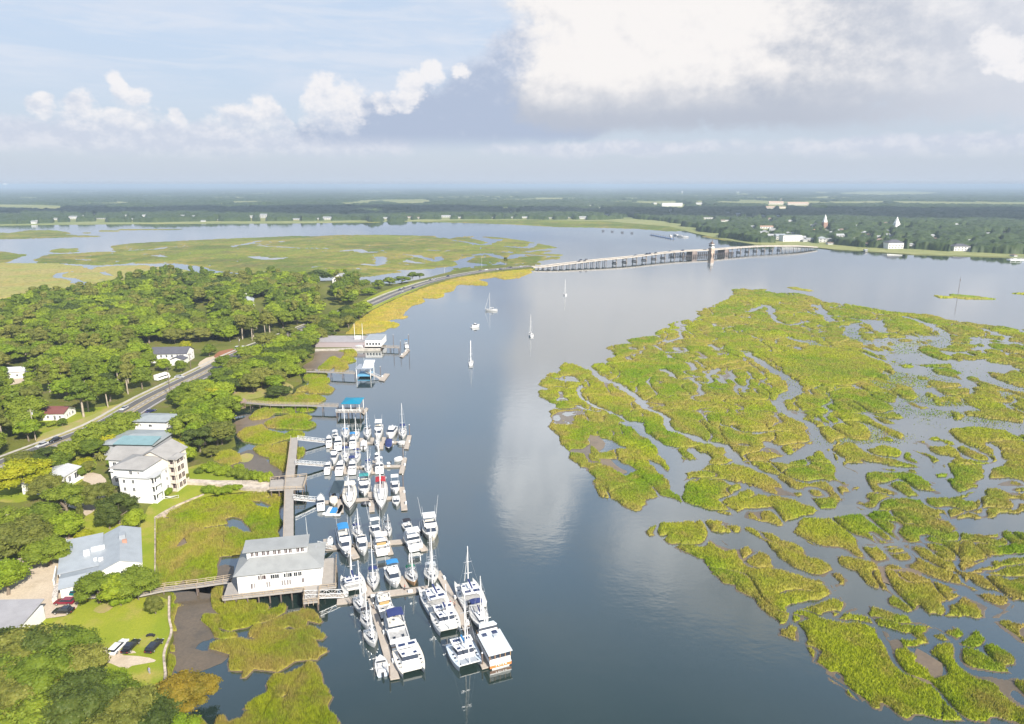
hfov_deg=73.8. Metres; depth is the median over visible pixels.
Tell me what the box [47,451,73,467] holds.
broadleaf tree
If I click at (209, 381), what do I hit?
broadleaf tree
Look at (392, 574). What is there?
trawler yacht
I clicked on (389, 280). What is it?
broadleaf tree
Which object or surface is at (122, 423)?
broadleaf tree
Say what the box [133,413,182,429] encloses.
house
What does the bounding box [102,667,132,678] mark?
oak tree
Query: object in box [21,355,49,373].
oak tree
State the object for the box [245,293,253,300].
house
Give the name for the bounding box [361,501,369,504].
dinghy
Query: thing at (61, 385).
oak tree
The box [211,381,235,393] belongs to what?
oak tree
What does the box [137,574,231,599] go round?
boardwalk
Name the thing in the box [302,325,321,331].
oak tree
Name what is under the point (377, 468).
motor cruiser
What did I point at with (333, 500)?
dinghy
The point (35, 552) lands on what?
oak tree
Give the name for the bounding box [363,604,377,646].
sailboat
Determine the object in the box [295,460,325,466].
gangway
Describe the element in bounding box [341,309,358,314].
oak tree
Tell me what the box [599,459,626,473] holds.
mudflat
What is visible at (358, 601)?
sailboat
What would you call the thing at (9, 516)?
oak tree
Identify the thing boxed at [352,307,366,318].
oak tree
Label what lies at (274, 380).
broadleaf tree
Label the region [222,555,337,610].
boathouse deck
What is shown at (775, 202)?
apartment block
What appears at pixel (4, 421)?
pine tree
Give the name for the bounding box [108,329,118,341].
pine tree
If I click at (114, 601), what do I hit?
bush
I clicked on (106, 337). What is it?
oak tree
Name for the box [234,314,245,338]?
pine tree
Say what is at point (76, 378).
pine tree
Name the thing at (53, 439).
car
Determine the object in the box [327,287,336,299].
broadleaf tree
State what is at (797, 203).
apartment block
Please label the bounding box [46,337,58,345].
oak tree
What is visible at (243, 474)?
bush
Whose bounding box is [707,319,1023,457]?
flooded grass
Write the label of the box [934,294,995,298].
grass islet
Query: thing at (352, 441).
motor cruiser
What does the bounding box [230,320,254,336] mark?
oak tree
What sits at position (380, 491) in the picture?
sailboat
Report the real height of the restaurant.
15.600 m
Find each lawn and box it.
[0,455,96,502]
[35,404,116,437]
[42,596,169,686]
[80,510,122,533]
[141,463,252,572]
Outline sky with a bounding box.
[0,0,1023,185]
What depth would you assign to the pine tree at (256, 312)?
477.68 m
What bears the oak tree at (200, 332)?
on the ground at (16, 441)
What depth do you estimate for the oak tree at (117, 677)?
129.86 m
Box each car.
[35,441,48,447]
[48,436,61,442]
[51,605,74,614]
[53,596,74,605]
[108,638,128,654]
[120,638,140,653]
[144,638,163,653]
[145,409,156,412]
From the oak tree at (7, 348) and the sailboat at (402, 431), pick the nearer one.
the sailboat at (402, 431)
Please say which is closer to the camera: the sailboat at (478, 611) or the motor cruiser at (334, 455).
the sailboat at (478, 611)
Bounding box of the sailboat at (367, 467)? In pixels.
[364,440,371,474]
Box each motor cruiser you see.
[330,449,338,463]
[334,435,341,450]
[335,456,344,475]
[348,455,356,474]
[349,432,356,448]
[355,523,367,555]
[373,528,389,556]
[375,456,383,473]
[375,591,393,618]
[386,425,397,438]
[403,524,422,551]
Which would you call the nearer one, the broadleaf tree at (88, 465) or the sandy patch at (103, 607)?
the sandy patch at (103, 607)
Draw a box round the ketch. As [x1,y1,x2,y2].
[424,524,438,583]
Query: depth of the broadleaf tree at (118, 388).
318.10 m
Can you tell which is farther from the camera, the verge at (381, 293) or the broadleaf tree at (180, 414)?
the verge at (381, 293)
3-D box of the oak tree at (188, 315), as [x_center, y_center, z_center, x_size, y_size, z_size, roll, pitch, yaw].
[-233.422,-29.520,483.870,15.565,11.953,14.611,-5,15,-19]
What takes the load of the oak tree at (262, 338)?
on the ground at (16, 441)
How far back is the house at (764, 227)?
1597.06 m
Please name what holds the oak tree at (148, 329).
on the ground at (16, 441)
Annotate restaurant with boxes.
[311,330,385,350]
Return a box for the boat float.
[322,507,343,515]
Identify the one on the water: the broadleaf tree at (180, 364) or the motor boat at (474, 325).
the motor boat at (474, 325)
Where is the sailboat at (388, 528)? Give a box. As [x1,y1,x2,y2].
[384,514,391,536]
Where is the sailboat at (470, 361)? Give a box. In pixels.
[468,340,473,365]
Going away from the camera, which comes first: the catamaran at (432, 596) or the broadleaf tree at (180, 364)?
the catamaran at (432, 596)
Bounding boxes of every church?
[812,215,827,227]
[892,217,899,226]
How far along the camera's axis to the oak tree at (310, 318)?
495.65 m
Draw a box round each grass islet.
[788,287,811,290]
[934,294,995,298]
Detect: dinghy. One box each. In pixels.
[329,496,337,505]
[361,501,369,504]
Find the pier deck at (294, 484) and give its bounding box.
[269,473,306,496]
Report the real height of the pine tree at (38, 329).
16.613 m
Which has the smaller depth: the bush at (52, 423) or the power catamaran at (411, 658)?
the power catamaran at (411, 658)
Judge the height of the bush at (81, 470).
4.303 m
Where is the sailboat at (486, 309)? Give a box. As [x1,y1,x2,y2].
[485,300,497,310]
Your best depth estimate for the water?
229.20 m
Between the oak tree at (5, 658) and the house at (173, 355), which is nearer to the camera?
the oak tree at (5, 658)
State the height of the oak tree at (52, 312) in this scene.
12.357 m
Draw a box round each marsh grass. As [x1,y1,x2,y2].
[0,229,561,276]
[0,263,188,298]
[38,219,1006,254]
[156,348,356,586]
[167,584,339,723]
[346,268,532,333]
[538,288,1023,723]
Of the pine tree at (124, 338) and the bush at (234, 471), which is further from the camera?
the pine tree at (124, 338)
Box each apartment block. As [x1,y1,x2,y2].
[661,203,682,205]
[768,201,783,204]
[787,202,808,204]
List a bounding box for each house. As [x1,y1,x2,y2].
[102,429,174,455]
[105,439,188,503]
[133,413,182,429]
[150,346,194,364]
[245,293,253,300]
[332,273,344,282]
[760,226,773,228]
[774,234,785,239]
[779,234,801,241]
[817,236,826,241]
[883,239,903,248]
[950,244,970,250]
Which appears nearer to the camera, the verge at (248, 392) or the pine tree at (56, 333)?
the verge at (248, 392)
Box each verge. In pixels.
[35,367,200,445]
[231,382,292,398]
[357,274,469,316]
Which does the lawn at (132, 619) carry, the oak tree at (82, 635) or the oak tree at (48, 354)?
the oak tree at (82, 635)
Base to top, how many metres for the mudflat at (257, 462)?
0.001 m
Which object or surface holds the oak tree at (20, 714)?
on the ground at (16, 441)
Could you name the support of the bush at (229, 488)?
on the lawn at (186, 492)
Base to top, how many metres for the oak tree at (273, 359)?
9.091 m
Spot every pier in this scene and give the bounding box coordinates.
[240,399,338,411]
[283,436,297,536]
[306,369,355,377]
[381,345,399,350]
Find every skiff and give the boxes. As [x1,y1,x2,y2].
[327,536,333,544]
[375,654,388,677]
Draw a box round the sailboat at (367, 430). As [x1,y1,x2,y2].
[363,412,371,439]
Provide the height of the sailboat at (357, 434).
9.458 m
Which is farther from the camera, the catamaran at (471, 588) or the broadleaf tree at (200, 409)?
the broadleaf tree at (200, 409)
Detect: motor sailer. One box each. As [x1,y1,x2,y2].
[342,471,356,509]
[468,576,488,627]
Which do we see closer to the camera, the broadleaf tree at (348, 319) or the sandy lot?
the sandy lot
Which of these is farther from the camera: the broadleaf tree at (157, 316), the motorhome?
the broadleaf tree at (157, 316)
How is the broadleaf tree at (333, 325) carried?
on the ground at (16, 441)
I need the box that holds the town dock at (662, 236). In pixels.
[651,233,673,238]
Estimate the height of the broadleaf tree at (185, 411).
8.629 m
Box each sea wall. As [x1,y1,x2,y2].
[154,494,203,517]
[154,518,155,569]
[162,596,172,679]
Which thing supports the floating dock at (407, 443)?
on the water
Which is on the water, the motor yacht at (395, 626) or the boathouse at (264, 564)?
the motor yacht at (395, 626)
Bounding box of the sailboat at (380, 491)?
[373,444,387,509]
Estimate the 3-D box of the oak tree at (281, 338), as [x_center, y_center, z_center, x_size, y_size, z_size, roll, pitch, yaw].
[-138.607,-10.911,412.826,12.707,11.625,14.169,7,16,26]
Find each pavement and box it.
[0,322,309,456]
[367,265,528,301]
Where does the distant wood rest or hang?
on the ground at (911, 250)
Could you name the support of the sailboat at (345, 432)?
on the water
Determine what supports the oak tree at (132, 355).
on the ground at (16, 441)
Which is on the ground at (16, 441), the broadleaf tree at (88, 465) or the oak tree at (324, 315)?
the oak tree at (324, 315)
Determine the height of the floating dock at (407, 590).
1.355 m
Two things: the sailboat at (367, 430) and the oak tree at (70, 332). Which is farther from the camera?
the oak tree at (70, 332)
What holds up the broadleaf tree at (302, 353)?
on the ground at (16, 441)
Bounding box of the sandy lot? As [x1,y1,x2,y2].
[0,537,78,617]
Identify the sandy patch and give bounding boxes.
[93,603,112,612]
[103,647,155,667]
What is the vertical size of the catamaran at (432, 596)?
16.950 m
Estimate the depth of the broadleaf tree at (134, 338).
407.67 m
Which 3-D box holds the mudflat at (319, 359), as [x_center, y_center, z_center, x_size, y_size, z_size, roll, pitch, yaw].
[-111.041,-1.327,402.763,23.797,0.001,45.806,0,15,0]
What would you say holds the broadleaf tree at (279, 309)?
on the ground at (16, 441)
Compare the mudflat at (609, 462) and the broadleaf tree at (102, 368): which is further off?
the broadleaf tree at (102, 368)
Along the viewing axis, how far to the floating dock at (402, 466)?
249.01 m
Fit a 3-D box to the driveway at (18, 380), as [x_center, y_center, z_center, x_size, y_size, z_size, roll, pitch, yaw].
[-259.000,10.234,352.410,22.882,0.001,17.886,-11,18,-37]
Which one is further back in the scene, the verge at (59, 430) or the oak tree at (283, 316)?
the oak tree at (283, 316)
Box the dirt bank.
[214,349,235,357]
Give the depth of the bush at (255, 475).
232.29 m
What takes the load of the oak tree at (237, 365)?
on the ground at (16, 441)
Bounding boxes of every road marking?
[1,265,529,459]
[49,329,300,445]
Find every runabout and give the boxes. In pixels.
[332,430,337,438]
[360,439,366,449]
[385,438,392,449]
[392,494,399,506]
[401,518,412,529]
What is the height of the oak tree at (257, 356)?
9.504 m
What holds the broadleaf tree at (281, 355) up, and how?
on the ground at (16, 441)
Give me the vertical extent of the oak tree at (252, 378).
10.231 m
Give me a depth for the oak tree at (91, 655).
136.05 m
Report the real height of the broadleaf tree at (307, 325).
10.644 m
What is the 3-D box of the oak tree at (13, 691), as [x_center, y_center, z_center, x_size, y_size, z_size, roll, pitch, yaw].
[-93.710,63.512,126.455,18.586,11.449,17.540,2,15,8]
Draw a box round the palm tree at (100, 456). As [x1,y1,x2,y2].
[94,452,105,460]
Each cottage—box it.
[20,463,83,494]
[40,406,76,420]
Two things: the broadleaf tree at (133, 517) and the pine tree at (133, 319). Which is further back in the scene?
the pine tree at (133, 319)
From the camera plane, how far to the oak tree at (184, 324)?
444.81 m
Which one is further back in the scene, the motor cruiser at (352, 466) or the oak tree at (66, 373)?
the oak tree at (66, 373)
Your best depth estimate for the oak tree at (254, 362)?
357.21 m
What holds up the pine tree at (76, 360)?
on the ground at (16, 441)
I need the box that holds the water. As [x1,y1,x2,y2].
[0,221,1023,723]
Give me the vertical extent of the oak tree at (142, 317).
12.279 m
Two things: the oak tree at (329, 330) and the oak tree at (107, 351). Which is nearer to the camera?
the oak tree at (107, 351)
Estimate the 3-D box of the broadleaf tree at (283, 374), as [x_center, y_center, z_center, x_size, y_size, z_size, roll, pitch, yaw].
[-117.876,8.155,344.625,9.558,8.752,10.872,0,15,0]
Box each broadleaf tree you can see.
[0,351,12,366]
[0,366,8,372]
[0,372,14,386]
[0,384,23,395]
[0,412,10,432]
[0,557,32,595]
[2,409,46,434]
[3,342,21,359]
[4,395,50,414]
[12,418,41,441]
[20,501,61,520]
[32,341,49,346]
[39,355,71,379]
[45,510,85,538]
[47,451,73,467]
[52,440,81,461]
[56,335,88,345]
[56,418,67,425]
[66,350,80,355]
[69,345,86,352]
[71,427,100,443]
[73,528,96,537]
[73,586,95,595]
[75,481,90,486]
[81,461,95,472]
[83,419,112,438]
[91,378,126,401]
[93,506,122,528]
[97,363,115,375]
[97,574,131,600]
[99,372,114,378]
[102,429,124,436]
[108,417,137,433]
[112,324,124,331]
[120,508,147,526]
[127,337,143,342]
[128,366,152,388]
[144,595,165,613]
[150,315,164,318]
[155,358,171,370]
[161,312,176,316]
[166,386,185,400]
[170,406,190,413]
[170,412,193,427]
[171,437,188,444]
[173,360,187,371]
[179,341,191,346]
[180,396,203,406]
[180,408,191,413]
[181,420,205,438]
[184,444,197,457]
[189,401,215,415]
[196,379,214,384]
[201,344,216,355]
[201,413,219,423]
[206,387,218,397]
[212,408,236,421]
[213,375,236,386]
[218,325,238,341]
[220,370,233,375]
[225,358,241,367]
[246,311,259,319]
[251,349,261,355]
[252,344,264,348]
[259,356,271,362]
[261,351,273,356]
[264,375,284,385]
[270,351,288,360]
[270,369,287,379]
[274,307,283,323]
[282,345,296,350]
[283,355,301,363]
[284,350,297,355]
[286,362,300,377]
[293,348,309,362]
[296,343,314,353]
[297,338,311,344]
[304,323,318,326]
[304,330,320,335]
[312,317,324,323]
[314,328,328,337]
[324,322,338,335]
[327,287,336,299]
[328,309,340,315]
[329,314,338,317]
[342,315,354,327]
[355,303,366,315]
[361,287,376,294]
[372,280,384,288]
[383,277,395,285]
[407,272,417,278]
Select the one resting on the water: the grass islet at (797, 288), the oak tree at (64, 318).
the grass islet at (797, 288)
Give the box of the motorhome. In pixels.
[153,372,169,380]
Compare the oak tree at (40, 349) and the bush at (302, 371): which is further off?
the oak tree at (40, 349)
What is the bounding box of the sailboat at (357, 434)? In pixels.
[352,419,359,438]
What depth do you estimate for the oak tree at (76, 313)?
480.72 m
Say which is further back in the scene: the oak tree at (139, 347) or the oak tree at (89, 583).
the oak tree at (139, 347)
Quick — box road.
[0,266,529,468]
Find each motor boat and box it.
[316,492,324,510]
[324,461,331,474]
[326,435,331,447]
[367,511,381,537]
[390,474,399,493]
[470,323,478,327]
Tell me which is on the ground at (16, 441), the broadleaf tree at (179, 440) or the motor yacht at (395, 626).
the broadleaf tree at (179, 440)
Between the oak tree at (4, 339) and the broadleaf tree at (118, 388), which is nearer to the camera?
the broadleaf tree at (118, 388)
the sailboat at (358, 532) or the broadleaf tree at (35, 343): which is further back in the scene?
the broadleaf tree at (35, 343)
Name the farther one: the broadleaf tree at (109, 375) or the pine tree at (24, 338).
the pine tree at (24, 338)
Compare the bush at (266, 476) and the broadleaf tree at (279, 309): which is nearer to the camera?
the bush at (266, 476)
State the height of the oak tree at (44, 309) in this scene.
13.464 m
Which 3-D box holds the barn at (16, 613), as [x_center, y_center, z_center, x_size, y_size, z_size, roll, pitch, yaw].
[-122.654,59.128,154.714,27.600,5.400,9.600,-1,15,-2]
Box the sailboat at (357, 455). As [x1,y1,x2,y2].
[352,439,360,462]
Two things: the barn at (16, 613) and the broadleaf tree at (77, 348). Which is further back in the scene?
the broadleaf tree at (77, 348)
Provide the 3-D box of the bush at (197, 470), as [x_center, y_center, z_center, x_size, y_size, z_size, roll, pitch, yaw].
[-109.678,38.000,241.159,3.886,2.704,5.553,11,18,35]
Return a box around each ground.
[0,186,1023,257]
[0,264,534,668]
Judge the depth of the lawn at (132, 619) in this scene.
157.57 m
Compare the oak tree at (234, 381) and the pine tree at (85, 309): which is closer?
the oak tree at (234, 381)
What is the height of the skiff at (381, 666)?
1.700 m
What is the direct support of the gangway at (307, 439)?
on the marina pier at (288, 524)
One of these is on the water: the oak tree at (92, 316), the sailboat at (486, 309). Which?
the sailboat at (486, 309)
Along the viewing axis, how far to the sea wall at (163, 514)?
214.50 m
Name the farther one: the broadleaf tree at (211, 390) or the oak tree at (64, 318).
the oak tree at (64, 318)
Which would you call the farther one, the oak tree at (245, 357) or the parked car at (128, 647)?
the oak tree at (245, 357)
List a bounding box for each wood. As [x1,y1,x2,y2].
[0,186,1023,253]
[0,264,365,315]
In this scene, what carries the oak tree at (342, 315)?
on the ground at (16, 441)
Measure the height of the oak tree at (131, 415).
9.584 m
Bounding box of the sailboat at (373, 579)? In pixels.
[367,534,379,590]
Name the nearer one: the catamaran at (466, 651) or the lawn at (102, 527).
the catamaran at (466, 651)
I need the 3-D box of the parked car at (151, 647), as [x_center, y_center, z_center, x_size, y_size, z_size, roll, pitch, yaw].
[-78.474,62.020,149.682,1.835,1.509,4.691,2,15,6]
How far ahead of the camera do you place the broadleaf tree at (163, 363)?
369.62 m
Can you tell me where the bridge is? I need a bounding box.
[532,240,817,268]
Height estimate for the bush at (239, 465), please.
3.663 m
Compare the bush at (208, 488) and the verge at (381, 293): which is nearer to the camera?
the bush at (208, 488)
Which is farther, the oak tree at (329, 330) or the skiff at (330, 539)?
the oak tree at (329, 330)
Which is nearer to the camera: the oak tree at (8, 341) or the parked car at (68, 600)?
the parked car at (68, 600)
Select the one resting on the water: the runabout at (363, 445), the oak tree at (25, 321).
the runabout at (363, 445)
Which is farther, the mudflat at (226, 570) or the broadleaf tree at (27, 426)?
the broadleaf tree at (27, 426)
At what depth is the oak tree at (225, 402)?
288.49 m
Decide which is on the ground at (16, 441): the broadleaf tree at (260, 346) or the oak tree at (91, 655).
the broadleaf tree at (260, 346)
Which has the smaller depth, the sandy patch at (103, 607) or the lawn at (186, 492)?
the sandy patch at (103, 607)
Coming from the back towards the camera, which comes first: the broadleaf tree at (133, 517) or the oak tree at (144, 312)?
the oak tree at (144, 312)
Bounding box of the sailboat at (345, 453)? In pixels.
[341,437,349,462]
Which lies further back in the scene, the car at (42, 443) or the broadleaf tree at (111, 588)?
the car at (42, 443)
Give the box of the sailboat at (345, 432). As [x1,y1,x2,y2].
[341,405,349,439]
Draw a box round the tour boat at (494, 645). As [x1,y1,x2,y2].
[476,613,512,669]
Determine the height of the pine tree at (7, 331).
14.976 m
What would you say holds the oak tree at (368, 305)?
on the verge at (381, 293)
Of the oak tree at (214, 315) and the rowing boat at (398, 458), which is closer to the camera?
the rowing boat at (398, 458)
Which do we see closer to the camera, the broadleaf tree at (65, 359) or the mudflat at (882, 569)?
the mudflat at (882, 569)
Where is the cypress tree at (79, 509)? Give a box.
[76,503,84,515]
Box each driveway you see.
[10,378,23,384]
[82,473,105,515]
[198,356,214,366]
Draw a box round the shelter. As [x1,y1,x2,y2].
[239,398,246,408]
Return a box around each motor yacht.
[335,520,351,557]
[358,472,370,495]
[374,419,383,439]
[383,603,409,648]
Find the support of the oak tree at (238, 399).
on the ground at (16, 441)
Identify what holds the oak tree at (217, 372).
on the ground at (16, 441)
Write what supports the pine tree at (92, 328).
on the ground at (16, 441)
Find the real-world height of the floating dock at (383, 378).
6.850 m
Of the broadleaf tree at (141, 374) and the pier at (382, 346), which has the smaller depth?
the broadleaf tree at (141, 374)
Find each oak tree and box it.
[0,337,12,341]
[0,344,23,363]
[0,431,6,447]
[0,457,55,492]
[0,506,29,523]
[0,513,55,557]
[0,623,58,660]
[0,626,16,634]
[0,644,74,696]
[0,651,19,667]
[0,659,62,705]
[0,692,52,723]
[0,699,28,714]
[3,340,25,345]
[4,450,35,462]
[6,385,44,406]
[9,345,38,359]
[16,622,80,651]
[16,681,110,723]
[17,533,72,565]
[21,318,47,327]
[21,328,43,337]
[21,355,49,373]
[23,321,44,327]
[24,473,67,500]
[29,343,54,355]
[31,446,55,459]
[33,312,52,317]
[34,307,55,313]
[35,352,60,366]
[37,315,51,320]
[38,624,105,652]
[39,482,86,511]
[43,345,66,355]
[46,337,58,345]
[46,665,128,719]
[47,309,59,315]
[47,377,71,395]
[52,309,71,316]
[55,316,83,322]
[56,321,66,328]
[58,313,80,317]
[58,362,71,375]
[58,642,110,680]
[59,343,83,353]
[63,329,82,335]
[65,311,82,315]
[73,570,119,602]
[78,481,117,504]
[79,438,109,456]
[80,314,97,318]
[81,355,105,363]
[81,706,147,723]
[84,336,108,347]
[84,345,108,352]
[87,670,144,719]
[93,310,105,315]
[93,492,140,523]
[94,320,115,328]
[96,353,121,362]
[98,348,121,353]
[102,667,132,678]
[103,331,124,342]
[104,683,159,713]
[105,309,120,314]
[105,340,127,351]
[106,411,141,425]
[113,315,135,323]
[114,564,162,598]
[120,353,141,358]
[122,324,145,337]
[123,342,153,353]
[130,358,151,367]
[132,309,152,315]
[132,351,141,367]
[136,323,161,342]
[136,696,190,723]
[137,315,151,323]
[139,353,157,362]
[140,317,162,336]
[147,320,171,339]
[148,308,159,314]
[151,686,185,708]
[155,668,209,712]
[158,327,173,341]
[162,328,187,343]
[163,313,186,321]
[165,413,208,434]
[168,316,189,321]
[171,319,194,339]
[171,391,204,404]
[172,712,202,723]
[175,378,205,392]
[178,312,191,318]
[179,426,213,451]
[184,397,210,408]
[185,310,205,317]
[185,327,212,341]
[185,382,210,394]
[187,669,223,704]
[189,316,207,323]
[193,321,206,327]
[196,421,235,444]
[201,445,219,456]
[203,389,232,399]
[204,309,228,318]
[206,321,220,337]
[207,367,229,378]
[207,397,243,411]
[207,428,235,444]
[209,322,239,338]
[211,355,236,366]
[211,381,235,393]
[213,395,242,402]
[229,359,253,368]
[229,370,251,389]
[229,378,244,392]
[230,309,246,315]
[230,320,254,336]
[230,366,250,372]
[232,345,259,356]
[237,372,264,392]
[239,354,253,359]
[242,358,268,368]
[247,355,260,358]
[249,367,274,387]
[252,332,276,344]
[259,346,284,354]
[263,341,285,347]
[264,385,292,395]
[267,356,279,361]
[267,360,291,373]
[270,334,293,342]
[272,310,293,327]
[276,327,299,336]
[283,340,306,346]
[289,309,306,324]
[290,330,306,336]
[296,333,320,344]
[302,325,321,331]
[303,314,318,322]
[317,319,330,326]
[318,314,328,317]
[320,326,336,334]
[326,317,345,331]
[337,305,351,311]
[339,312,357,324]
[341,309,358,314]
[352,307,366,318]
[353,301,372,313]
[395,276,411,282]
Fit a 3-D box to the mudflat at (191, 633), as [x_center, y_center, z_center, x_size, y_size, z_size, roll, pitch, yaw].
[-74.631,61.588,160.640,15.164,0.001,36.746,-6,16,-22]
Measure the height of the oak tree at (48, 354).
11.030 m
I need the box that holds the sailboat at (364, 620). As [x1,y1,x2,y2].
[360,592,372,628]
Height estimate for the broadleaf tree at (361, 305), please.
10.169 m
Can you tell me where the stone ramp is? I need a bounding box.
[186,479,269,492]
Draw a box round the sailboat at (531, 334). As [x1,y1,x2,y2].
[529,316,533,336]
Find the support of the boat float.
on the water
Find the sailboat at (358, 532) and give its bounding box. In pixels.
[352,511,362,537]
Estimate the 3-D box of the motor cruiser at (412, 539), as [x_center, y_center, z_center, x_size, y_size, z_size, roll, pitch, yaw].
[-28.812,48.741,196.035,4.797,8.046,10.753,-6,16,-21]
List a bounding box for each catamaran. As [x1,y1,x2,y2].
[340,541,366,596]
[392,639,424,677]
[418,545,449,615]
[429,584,460,635]
[446,589,481,670]
[454,546,486,609]
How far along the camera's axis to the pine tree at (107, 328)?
422.99 m
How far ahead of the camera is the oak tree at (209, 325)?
450.66 m
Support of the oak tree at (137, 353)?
on the ground at (16, 441)
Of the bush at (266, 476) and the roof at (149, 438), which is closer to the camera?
the bush at (266, 476)
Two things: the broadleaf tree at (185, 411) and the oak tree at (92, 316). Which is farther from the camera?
the oak tree at (92, 316)
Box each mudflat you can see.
[171,586,228,672]
[177,539,185,545]
[181,564,233,592]
[230,450,285,479]
[233,414,272,433]
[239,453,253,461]
[303,351,343,369]
[538,289,1023,723]
[589,435,604,450]
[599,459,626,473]
[709,540,747,560]
[871,566,921,584]
[913,648,942,683]
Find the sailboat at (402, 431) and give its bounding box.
[398,403,406,438]
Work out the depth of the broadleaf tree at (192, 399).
299.87 m
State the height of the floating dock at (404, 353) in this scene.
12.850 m
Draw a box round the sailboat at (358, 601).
[353,560,366,613]
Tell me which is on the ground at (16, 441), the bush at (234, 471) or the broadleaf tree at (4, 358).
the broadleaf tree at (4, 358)
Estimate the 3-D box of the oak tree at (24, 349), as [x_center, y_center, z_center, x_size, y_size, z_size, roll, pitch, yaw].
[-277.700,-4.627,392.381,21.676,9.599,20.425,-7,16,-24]
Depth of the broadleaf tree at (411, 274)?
736.10 m
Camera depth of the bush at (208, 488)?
224.46 m
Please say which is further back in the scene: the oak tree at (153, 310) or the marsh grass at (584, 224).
the marsh grass at (584, 224)
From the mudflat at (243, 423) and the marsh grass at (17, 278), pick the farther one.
the marsh grass at (17, 278)
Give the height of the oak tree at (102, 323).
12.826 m
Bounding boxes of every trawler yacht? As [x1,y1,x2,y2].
[383,552,401,587]
[418,499,437,540]
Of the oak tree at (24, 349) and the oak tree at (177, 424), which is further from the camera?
the oak tree at (24, 349)
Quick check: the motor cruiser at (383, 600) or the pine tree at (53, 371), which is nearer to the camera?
the motor cruiser at (383, 600)
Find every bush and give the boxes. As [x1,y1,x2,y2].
[45,420,55,426]
[71,456,92,465]
[77,465,86,474]
[108,594,133,605]
[164,487,172,494]
[193,465,203,472]
[199,461,221,472]
[201,484,216,493]
[213,487,226,494]
[214,465,231,475]
[224,484,232,492]
[225,466,242,476]
[233,463,244,468]
[233,484,242,489]
[236,468,251,479]
[248,470,263,479]
[257,471,272,482]
[293,367,307,375]
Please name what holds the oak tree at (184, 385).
on the ground at (16, 441)
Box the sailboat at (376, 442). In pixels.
[374,428,379,448]
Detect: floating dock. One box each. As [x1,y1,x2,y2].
[323,531,427,559]
[325,425,411,449]
[325,474,406,512]
[331,443,406,473]
[337,576,427,605]
[367,596,399,679]
[379,368,388,381]
[393,334,409,357]
[438,571,489,669]
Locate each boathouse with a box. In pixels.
[233,517,325,592]
[336,397,363,417]
[355,360,374,377]
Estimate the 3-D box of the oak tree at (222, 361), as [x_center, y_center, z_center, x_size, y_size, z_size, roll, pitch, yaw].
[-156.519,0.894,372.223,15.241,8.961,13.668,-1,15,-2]
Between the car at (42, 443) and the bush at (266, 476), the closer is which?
the bush at (266, 476)
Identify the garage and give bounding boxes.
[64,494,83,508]
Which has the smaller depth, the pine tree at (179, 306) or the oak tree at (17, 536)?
the oak tree at (17, 536)
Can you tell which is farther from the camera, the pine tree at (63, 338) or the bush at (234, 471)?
the pine tree at (63, 338)
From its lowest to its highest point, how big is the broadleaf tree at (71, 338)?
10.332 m
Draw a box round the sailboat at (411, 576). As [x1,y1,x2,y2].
[405,550,417,585]
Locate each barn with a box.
[0,599,45,628]
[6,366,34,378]
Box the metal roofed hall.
[52,525,142,601]
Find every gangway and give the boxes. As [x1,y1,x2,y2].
[293,494,316,501]
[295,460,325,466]
[297,436,325,442]
[304,589,343,598]
[365,369,380,378]
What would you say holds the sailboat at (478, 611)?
on the water
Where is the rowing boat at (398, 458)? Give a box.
[394,456,402,461]
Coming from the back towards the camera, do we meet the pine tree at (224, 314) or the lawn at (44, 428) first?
the pine tree at (224, 314)
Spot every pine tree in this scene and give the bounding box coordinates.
[0,329,9,337]
[0,386,23,406]
[0,407,11,430]
[2,307,13,313]
[3,325,14,336]
[9,325,25,337]
[10,316,26,327]
[14,333,32,354]
[20,380,42,388]
[22,309,36,318]
[22,371,41,386]
[27,333,50,344]
[34,326,48,339]
[35,364,50,392]
[46,364,66,394]
[47,322,60,337]
[50,328,68,344]
[52,356,68,373]
[58,333,72,344]
[63,380,98,416]
[66,316,75,328]
[66,320,81,329]
[69,357,75,368]
[69,362,91,381]
[70,357,84,372]
[70,375,81,384]
[72,334,77,344]
[75,332,90,345]
[79,318,91,331]
[81,305,91,313]
[84,323,101,336]
[85,368,101,397]
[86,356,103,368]
[89,333,103,345]
[95,331,105,342]
[95,377,112,406]
[101,325,111,334]
[106,355,123,379]
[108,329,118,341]
[116,363,131,393]
[119,328,135,338]
[119,335,129,341]
[120,356,135,383]
[127,315,141,324]
[156,304,167,314]
[173,303,186,312]
[220,310,232,318]
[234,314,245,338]
[244,316,257,337]
[250,309,259,328]
[251,316,259,336]
[258,312,276,331]
[259,313,270,331]
[261,309,269,327]
[267,307,274,325]
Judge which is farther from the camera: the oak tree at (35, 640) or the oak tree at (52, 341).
the oak tree at (52, 341)
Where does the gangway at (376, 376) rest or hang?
on the floating dock at (383, 378)

